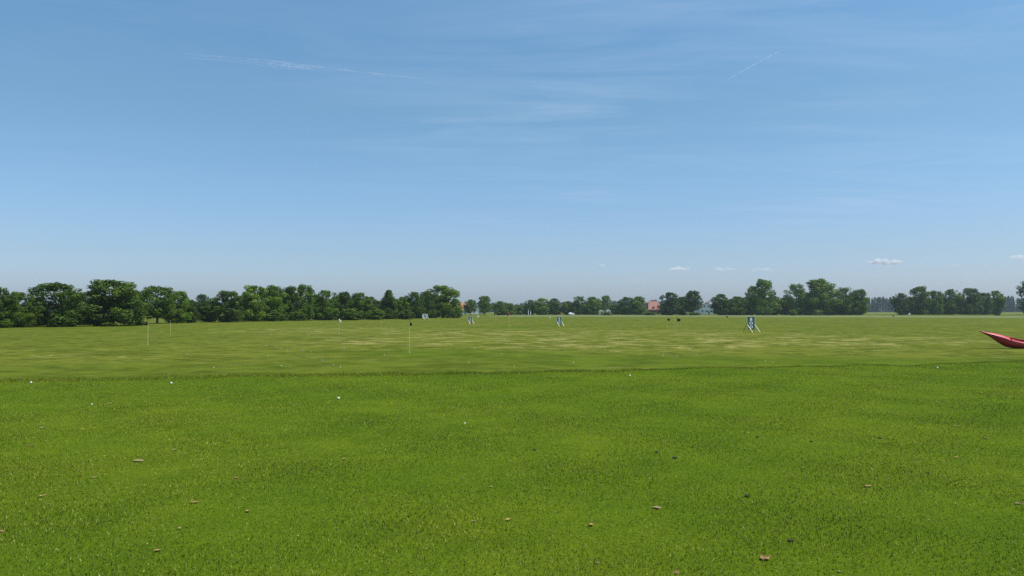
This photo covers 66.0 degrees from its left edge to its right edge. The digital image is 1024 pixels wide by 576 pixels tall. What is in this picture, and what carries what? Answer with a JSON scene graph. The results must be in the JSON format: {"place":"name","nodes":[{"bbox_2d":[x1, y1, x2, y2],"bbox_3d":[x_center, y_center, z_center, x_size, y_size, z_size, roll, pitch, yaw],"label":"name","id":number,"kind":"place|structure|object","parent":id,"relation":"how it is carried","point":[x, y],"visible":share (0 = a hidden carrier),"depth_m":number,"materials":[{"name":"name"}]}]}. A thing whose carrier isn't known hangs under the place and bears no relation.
{"place":"outdoors","nodes":[
{"label":"outdoors","id":0,"kind":"place"},
{"bbox_2d":[0,312,1023,575],"bbox_3d":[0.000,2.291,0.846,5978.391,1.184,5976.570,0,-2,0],"label":"ground","id":1,"kind":"structure","parent":0,"point":[522,342],"depth_m":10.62,"materials":[{"name":"green plant"}]},
{"bbox_2d":[0,286,10,320],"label":"broadleaf tree","id":2,"kind":"object","parent":1,"relation":"on","point":[5,295],"visible":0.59,"depth_m":128.39,"materials":[{"name":"green plant"}]},
{"bbox_2d":[0,321,13,327],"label":"bush","id":3,"kind":"object","parent":1,"relation":"on","point":[3,324],"visible":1,"depth_m":125.49,"materials":[{"name":"green plant"}]},
{"bbox_2d":[0,291,38,326],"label":"broadleaf tree","id":4,"kind":"object","parent":1,"relation":"on","point":[24,317],"visible":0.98,"depth_m":128.74,"materials":[{"name":"green plant"}]},
{"bbox_2d":[31,298,47,325],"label":"broadleaf tree","id":5,"kind":"object","parent":1,"relation":"on","point":[39,302],"visible":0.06,"depth_m":140.74,"materials":[{"name":"green plant"}]},
{"bbox_2d":[21,282,87,326],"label":"broadleaf tree","id":6,"kind":"object","parent":1,"relation":"on","point":[62,314],"visible":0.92,"depth_m":133.67,"materials":[{"name":"green plant"}]},
{"bbox_2d":[71,293,93,324],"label":"broadleaf tree","id":7,"kind":"object","parent":1,"relation":"on","point":[80,322],"visible":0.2,"depth_m":149.37,"materials":[{"name":"green plant"}]},
{"bbox_2d":[101,322,117,326],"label":"bush","id":8,"kind":"object","parent":1,"relation":"on","point":[109,324],"visible":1,"depth_m":137.14,"materials":[{"name":"green plant"}]},
{"bbox_2d":[70,279,152,325],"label":"broadleaf tree","id":9,"kind":"object","parent":1,"relation":"on","point":[110,308],"visible":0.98,"depth_m":140.37,"materials":[{"name":"green plant"}]},
{"bbox_2d":[122,290,147,324],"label":"broadleaf tree","id":10,"kind":"object","parent":1,"relation":"on","point":[139,296],"visible":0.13,"depth_m":147.01,"materials":[{"name":"green plant"}]},
{"bbox_2d":[137,321,148,324],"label":"bush","id":11,"kind":"object","parent":1,"relation":"on","point":[141,323],"visible":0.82,"depth_m":146.33,"materials":[{"name":"green plant"}]},
{"bbox_2d":[137,285,179,323],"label":"broadleaf tree","id":12,"kind":"object","parent":1,"relation":"on","point":[164,306],"visible":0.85,"depth_m":161.76,"materials":[{"name":"green plant"}]},
{"bbox_2d":[162,291,193,322],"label":"broadleaf tree","id":13,"kind":"object","parent":1,"relation":"on","point":[181,314],"visible":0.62,"depth_m":167.98,"materials":[{"name":"green plant"}]},
{"bbox_2d":[184,299,200,322],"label":"broadleaf tree","id":14,"kind":"object","parent":1,"relation":"on","point":[193,308],"visible":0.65,"depth_m":172.63,"materials":[{"name":"green plant"}]},
{"bbox_2d":[193,294,209,310],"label":"broadleaf tree","id":15,"kind":"object","parent":1,"relation":"on","point":[202,297],"visible":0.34,"depth_m":329.24,"materials":[{"name":"green plant"}]},
{"bbox_2d":[196,300,217,321],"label":"broadleaf tree","id":16,"kind":"object","parent":1,"relation":"on","point":[204,317],"visible":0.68,"depth_m":187.98,"materials":[{"name":"green plant"}]},
{"bbox_2d":[205,290,245,321],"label":"broadleaf tree","id":17,"kind":"object","parent":1,"relation":"on","point":[228,310],"visible":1,"depth_m":183.64,"materials":[{"name":"green plant"}]},
{"bbox_2d":[235,295,248,320],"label":"broadleaf tree","id":18,"kind":"object","parent":1,"relation":"on","point":[236,308],"visible":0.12,"depth_m":199.57,"materials":[{"name":"green plant"}]},
{"bbox_2d":[236,285,269,320],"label":"broadleaf tree","id":19,"kind":"object","parent":1,"relation":"on","point":[252,312],"visible":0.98,"depth_m":194.23,"materials":[{"name":"green plant"}]},
{"bbox_2d":[254,293,270,319],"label":"broadleaf tree","id":20,"kind":"object","parent":1,"relation":"on","point":[262,297],"visible":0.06,"depth_m":208.06,"materials":[{"name":"green plant"}]},
{"bbox_2d":[261,284,288,319],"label":"broadleaf tree","id":21,"kind":"object","parent":1,"relation":"on","point":[274,294],"visible":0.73,"depth_m":201.67,"materials":[{"name":"green plant"}]},
{"bbox_2d":[264,313,287,320],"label":"bush","id":22,"kind":"object","parent":1,"relation":"on","point":[272,317],"visible":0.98,"depth_m":194.61,"materials":[{"name":"green plant"}]},
{"bbox_2d":[281,286,302,320],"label":"broadleaf tree","id":23,"kind":"object","parent":1,"relation":"on","point":[290,298],"visible":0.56,"depth_m":208.26,"materials":[{"name":"green plant"}]},
{"bbox_2d":[286,312,308,320],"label":"bush","id":24,"kind":"object","parent":1,"relation":"on","point":[294,316],"visible":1,"depth_m":203.66,"materials":[{"name":"green plant"}]},
{"bbox_2d":[295,283,315,319],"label":"broadleaf tree","id":25,"kind":"object","parent":1,"relation":"on","point":[306,308],"visible":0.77,"depth_m":211.79,"materials":[{"name":"green plant"}]},
{"bbox_2d":[305,295,324,319],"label":"broadleaf tree","id":26,"kind":"object","parent":1,"relation":"on","point":[314,318],"visible":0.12,"depth_m":229.39,"materials":[{"name":"green plant"}]},
{"bbox_2d":[311,290,340,319],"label":"broadleaf tree","id":27,"kind":"object","parent":1,"relation":"on","point":[326,307],"visible":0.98,"depth_m":217.90,"materials":[{"name":"green plant"}]},
{"bbox_2d":[335,291,353,319],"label":"broadleaf tree","id":28,"kind":"object","parent":1,"relation":"on","point":[345,297],"visible":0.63,"depth_m":226.04,"materials":[{"name":"green plant"}]},
{"bbox_2d":[339,309,362,319],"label":"bush","id":29,"kind":"object","parent":1,"relation":"on","point":[347,314],"visible":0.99,"depth_m":218.23,"materials":[{"name":"green plant"}]},
{"bbox_2d":[349,292,371,319],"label":"broadleaf tree","id":30,"kind":"object","parent":1,"relation":"on","point":[360,306],"visible":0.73,"depth_m":232.03,"materials":[{"name":"green plant"}]},
{"bbox_2d":[365,296,379,318],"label":"broadleaf tree","id":31,"kind":"object","parent":1,"relation":"on","point":[372,304],"visible":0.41,"depth_m":236.00,"materials":[{"name":"green plant"}]},
{"bbox_2d":[370,309,384,319],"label":"bush","id":32,"kind":"object","parent":1,"relation":"on","point":[380,314],"visible":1,"depth_m":227.72,"materials":[{"name":"green plant"}]},
{"bbox_2d":[378,290,398,318],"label":"broadleaf tree","id":33,"kind":"object","parent":1,"relation":"on","point":[388,306],"visible":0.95,"depth_m":244.14,"materials":[{"name":"green plant"}]},
{"bbox_2d":[394,296,410,317],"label":"broadleaf tree","id":34,"kind":"object","parent":1,"relation":"on","point":[402,306],"visible":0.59,"depth_m":253.25,"materials":[{"name":"green plant"}]},
{"bbox_2d":[398,310,415,318],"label":"bush","id":35,"kind":"object","parent":1,"relation":"on","point":[406,314],"visible":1,"depth_m":240.08,"materials":[{"name":"green plant"}]},
{"bbox_2d":[409,321,411,351],"bbox_3d":[-6.559,3.181,50.857,0.224,2.150,0.117,0,-2,0],"label":"golf flag","id":36,"kind":"object","parent":1,"relation":"on","point":[410,323],"visible":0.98,"depth_m":50.85,"materials":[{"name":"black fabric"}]},
{"bbox_2d":[405,291,426,317],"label":"broadleaf tree","id":37,"kind":"object","parent":1,"relation":"on","point":[418,310],"visible":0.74,"depth_m":260.51,"materials":[{"name":"green plant"}]},
{"bbox_2d":[418,291,436,317],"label":"broadleaf tree","id":38,"kind":"object","parent":1,"relation":"on","point":[430,310],"visible":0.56,"depth_m":268.66,"materials":[{"name":"green plant"}]},
{"bbox_2d":[431,294,447,317],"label":"broadleaf tree","id":39,"kind":"object","parent":1,"relation":"on","point":[439,312],"visible":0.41,"depth_m":281.42,"materials":[{"name":"green plant"}]},
{"bbox_2d":[427,285,462,317],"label":"broadleaf tree","id":40,"kind":"object","parent":1,"relation":"on","point":[447,294],"visible":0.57,"depth_m":285.25,"materials":[{"name":"green plant"}]},
{"bbox_2d":[446,298,462,317],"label":"broadleaf tree","id":41,"kind":"object","parent":1,"relation":"on","point":[459,314],"visible":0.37,"depth_m":292.18,"materials":[{"name":"green plant"}]},
{"bbox_2d":[462,299,477,314],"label":"broadleaf tree","id":42,"kind":"object","parent":1,"relation":"on","point":[470,304],"visible":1,"depth_m":448.70,"materials":[{"name":"green plant"}]},
{"bbox_2d":[467,316,473,322],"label":"distance board","id":43,"kind":"object","parent":1,"relation":"on","point":[470,319],"visible":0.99,"depth_m":158.62,"materials":[{"name":"white paint"}]},
{"bbox_2d":[471,303,481,313],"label":"white house","id":44,"kind":"structure","parent":1,"relation":"on","point":[477,311],"depth_m":595.71,"materials":[{"name":"grey tile"}]},
{"bbox_2d":[477,296,491,315],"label":"broadleaf tree","id":45,"kind":"object","parent":1,"relation":"on","point":[483,305],"visible":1,"depth_m":407.93,"materials":[{"name":"green plant"}]},
{"bbox_2d":[491,301,508,314],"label":"broadleaf tree","id":46,"kind":"object","parent":1,"relation":"on","point":[499,309],"visible":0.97,"depth_m":447.58,"materials":[{"name":"green plant"}]},
{"bbox_2d":[504,303,516,314],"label":"broadleaf tree","id":47,"kind":"object","parent":1,"relation":"on","point":[511,308],"visible":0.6,"depth_m":480.05,"materials":[{"name":"green plant"}]},
{"bbox_2d":[514,304,527,314],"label":"broadleaf tree","id":48,"kind":"object","parent":1,"relation":"on","point":[520,310],"visible":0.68,"depth_m":497.59,"materials":[{"name":"green plant"}]},
{"bbox_2d":[19,296,1023,311],"bbox_3d":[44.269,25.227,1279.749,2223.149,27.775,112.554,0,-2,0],"label":"forest","id":49,"kind":"object","parent":1,"relation":"on","point":[880,304],"visible":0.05,"depth_m":1245.13,"materials":[{"name":"green plant"}]},
{"bbox_2d":[523,300,538,314],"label":"broadleaf tree","id":50,"kind":"object","parent":1,"relation":"on","point":[530,308],"visible":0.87,"depth_m":480.76,"materials":[{"name":"green plant"}]},
{"bbox_2d":[531,298,549,314],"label":"broadleaf tree","id":51,"kind":"object","parent":1,"relation":"on","point":[541,309],"visible":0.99,"depth_m":480.05,"materials":[{"name":"green plant"}]},
{"bbox_2d":[546,298,561,314],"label":"broadleaf tree","id":52,"kind":"object","parent":1,"relation":"on","point":[554,310],"visible":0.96,"depth_m":488.13,"materials":[{"name":"green plant"}]},
{"bbox_2d":[555,317,563,325],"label":"distance board","id":53,"kind":"object","parent":1,"relation":"on","point":[559,320],"visible":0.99,"depth_m":138.28,"materials":[{"name":"blue paint"}]},
{"bbox_2d":[560,301,575,314],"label":"broadleaf tree","id":54,"kind":"object","parent":1,"relation":"on","point":[567,310],"visible":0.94,"depth_m":488.49,"materials":[{"name":"green plant"}]},
{"bbox_2d":[570,296,586,314],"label":"broadleaf tree","id":55,"kind":"object","parent":1,"relation":"on","point":[580,309],"visible":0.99,"depth_m":489.40,"materials":[{"name":"green plant"}]},
{"bbox_2d":[580,301,589,314],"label":"broadleaf tree","id":56,"kind":"object","parent":1,"relation":"on","point":[587,305],"visible":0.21,"depth_m":516.85,"materials":[{"name":"green plant"}]},
{"bbox_2d":[585,296,601,314],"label":"broadleaf tree","id":57,"kind":"object","parent":1,"relation":"on","point":[594,305],"visible":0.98,"depth_m":488.91,"materials":[{"name":"green plant"}]},
{"bbox_2d":[593,304,606,314],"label":"broadleaf tree","id":58,"kind":"object","parent":1,"relation":"on","point":[603,308],"visible":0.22,"depth_m":516.90,"materials":[{"name":"green plant"}]},
{"bbox_2d":[600,312,611,314],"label":"bush","id":59,"kind":"object","parent":1,"relation":"on","point":[606,313],"visible":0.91,"depth_m":448.48,"materials":[{"name":"green plant"}]},
{"bbox_2d":[601,295,612,309],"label":"broadleaf tree","id":60,"kind":"object","parent":1,"relation":"on","point":[605,299],"visible":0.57,"depth_m":671.66,"materials":[{"name":"green plant"}]},
{"bbox_2d":[609,305,620,314],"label":"broadleaf tree","id":61,"kind":"object","parent":1,"relation":"on","point":[612,309],"visible":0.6,"depth_m":517.29,"materials":[{"name":"green plant"}]},
{"bbox_2d":[616,297,632,314],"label":"broadleaf tree","id":62,"kind":"object","parent":1,"relation":"on","point":[623,308],"visible":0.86,"depth_m":480.48,"materials":[{"name":"green plant"}]},
{"bbox_2d":[629,296,647,314],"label":"broadleaf tree","id":63,"kind":"object","parent":1,"relation":"on","point":[638,308],"visible":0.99,"depth_m":463.31,"materials":[{"name":"green plant"}]},
{"bbox_2d":[642,312,655,314],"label":"bush","id":64,"kind":"object","parent":1,"relation":"on","point":[649,313],"visible":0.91,"depth_m":448.68,"materials":[{"name":"green plant"}]},
{"bbox_2d":[644,300,659,313],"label":"farmhouse","id":65,"kind":"object","parent":1,"relation":"on","point":[651,306],"visible":0.68,"depth_m":541.23,"materials":[{"name":"brick"}]},
{"bbox_2d":[658,292,681,314],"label":"broadleaf tree","id":66,"kind":"object","parent":1,"relation":"on","point":[667,307],"visible":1,"depth_m":433.39,"materials":[{"name":"green plant"}]},
{"bbox_2d":[677,296,687,314],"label":"broadleaf tree","id":67,"kind":"object","parent":1,"relation":"on","point":[682,311],"visible":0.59,"depth_m":448.12,"materials":[{"name":"green plant"}]},
{"bbox_2d":[683,290,703,314],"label":"broadleaf tree","id":68,"kind":"object","parent":1,"relation":"on","point":[690,306],"visible":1,"depth_m":419.76,"materials":[{"name":"green plant"}]},
{"bbox_2d":[687,312,700,314],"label":"bush","id":69,"kind":"object","parent":1,"relation":"on","point":[694,313],"visible":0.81,"depth_m":447.82,"materials":[{"name":"green plant"}]},
{"bbox_2d":[694,301,713,313],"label":"white house","id":70,"kind":"structure","parent":1,"relation":"on","point":[706,308],"depth_m":555.55,"materials":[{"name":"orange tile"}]},
{"bbox_2d":[710,294,730,314],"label":"broadleaf tree","id":71,"kind":"object","parent":1,"relation":"on","point":[719,305],"visible":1,"depth_m":432.44,"materials":[{"name":"green plant"}]},
{"bbox_2d":[728,296,747,314],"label":"broadleaf tree","id":72,"kind":"object","parent":1,"relation":"on","point":[738,307],"visible":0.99,"depth_m":432.56,"materials":[{"name":"green plant"}]},
{"bbox_2d":[743,316,759,331],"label":"distance board","id":73,"kind":"object","parent":1,"relation":"on","point":[750,324],"visible":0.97,"depth_m":99.85,"materials":[{"name":"blue paint"}]},
{"bbox_2d":[744,286,760,314],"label":"broadleaf tree","id":74,"kind":"object","parent":1,"relation":"on","point":[750,290],"visible":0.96,"depth_m":434.03,"materials":[{"name":"green plant"}]},
{"bbox_2d":[748,279,778,314],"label":"broadleaf tree","id":75,"kind":"object","parent":1,"relation":"on","point":[762,300],"visible":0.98,"depth_m":433.00,"materials":[{"name":"green plant"}]},
{"bbox_2d":[758,553,771,560],"bbox_3d":[1.743,1.842,5.415,0.097,0.039,0.105,0,-2,0],"label":"turf clod","id":76,"kind":"object","parent":1,"relation":"on","point":[763,558],"visible":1,"depth_m":5.38,"materials":[{"name":"soil"}]},
{"bbox_2d":[770,296,783,314],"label":"broadleaf tree","id":77,"kind":"object","parent":1,"relation":"on","point":[779,306],"visible":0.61,"depth_m":447.88,"materials":[{"name":"green plant"}]},
{"bbox_2d":[778,297,792,314],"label":"broadleaf tree","id":78,"kind":"object","parent":1,"relation":"on","point":[785,311],"visible":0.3,"depth_m":461.37,"materials":[{"name":"green plant"}]},
{"bbox_2d":[788,309,797,315],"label":"bush","id":79,"kind":"object","parent":1,"relation":"on","point":[793,312],"visible":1,"depth_m":420.83,"materials":[{"name":"green plant"}]},
{"bbox_2d":[783,283,808,314],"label":"broadleaf tree","id":80,"kind":"object","parent":1,"relation":"on","point":[792,304],"visible":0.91,"depth_m":447.78,"materials":[{"name":"green plant"}]},
{"bbox_2d":[798,278,842,314],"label":"broadleaf tree","id":81,"kind":"object","parent":1,"relation":"on","point":[819,301],"visible":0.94,"depth_m":445.97,"materials":[{"name":"green plant"}]},
{"bbox_2d":[828,292,844,314],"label":"broadleaf tree","id":82,"kind":"object","parent":1,"relation":"on","point":[834,295],"visible":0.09,"depth_m":462.49,"materials":[{"name":"green plant"}]},
{"bbox_2d":[830,287,854,314],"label":"broadleaf tree","id":83,"kind":"object","parent":1,"relation":"on","point":[843,309],"visible":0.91,"depth_m":447.43,"materials":[{"name":"green plant"}]},
{"bbox_2d":[850,289,870,314],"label":"broadleaf tree","id":84,"kind":"object","parent":1,"relation":"on","point":[860,307],"visible":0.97,"depth_m":447.83,"materials":[{"name":"green plant"}]},
{"bbox_2d":[890,293,910,314],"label":"broadleaf tree","id":85,"kind":"object","parent":1,"relation":"on","point":[903,308],"visible":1,"depth_m":479.99,"materials":[{"name":"green plant"}]},
{"bbox_2d":[902,298,916,314],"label":"broadleaf tree","id":86,"kind":"object","parent":1,"relation":"on","point":[912,301],"visible":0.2,"depth_m":516.52,"materials":[{"name":"green plant"}]},
{"bbox_2d":[908,286,932,314],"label":"broadleaf tree","id":87,"kind":"object","parent":1,"relation":"on","point":[920,307],"visible":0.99,"depth_m":479.28,"materials":[{"name":"green plant"}]},
{"bbox_2d":[927,290,943,314],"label":"broadleaf tree","id":88,"kind":"object","parent":1,"relation":"on","point":[936,308],"visible":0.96,"depth_m":480.20,"materials":[{"name":"green plant"}]},
{"bbox_2d":[943,289,964,314],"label":"broadleaf tree","id":89,"kind":"object","parent":1,"relation":"on","point":[951,309],"visible":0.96,"depth_m":488.96,"materials":[{"name":"green plant"}]},
{"bbox_2d":[956,299,966,314],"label":"broadleaf tree","id":90,"kind":"object","parent":1,"relation":"on","point":[961,312],"visible":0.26,"depth_m":516.41,"materials":[{"name":"green plant"}]},
{"bbox_2d":[959,288,984,314],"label":"broadleaf tree","id":91,"kind":"object","parent":1,"relation":"on","point":[971,306],"visible":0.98,"depth_m":487.96,"materials":[{"name":"green plant"}]},
{"bbox_2d":[978,292,993,314],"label":"broadleaf tree","id":92,"kind":"object","parent":1,"relation":"on","point":[988,303],"visible":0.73,"depth_m":496.84,"materials":[{"name":"green plant"}]},
{"bbox_2d":[986,290,1007,314],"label":"broadleaf tree","id":93,"kind":"object","parent":1,"relation":"on","point":[999,300],"visible":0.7,"depth_m":506.23,"materials":[{"name":"green plant"}]},
{"bbox_2d":[980,331,1023,348],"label":"red boat","id":94,"kind":"object","parent":1,"relation":"on","point":[1009,342],"visible":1,"depth_m":55.28,"materials":[{"name":"red plastic"}]},
{"bbox_2d":[1014,281,1023,312],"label":"broadleaf tree","id":95,"kind":"object","parent":1,"relation":"on","point":[1021,290],"visible":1,"depth_m":502.72,"materials":[{"name":"green plant"}]},
{"bbox_2d":[0,360,1023,383],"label":"rough grass","id":96,"kind":"structure","parent":0,"point":[317,374],"depth_m":20.74,"materials":[{"name":"green plant"}]},
{"bbox_2d":[0,0,1023,304],"label":"sky","id":97,"kind":"structure","parent":0,"point":[517,152],"materials":[{"name":"blue"}]}
]}

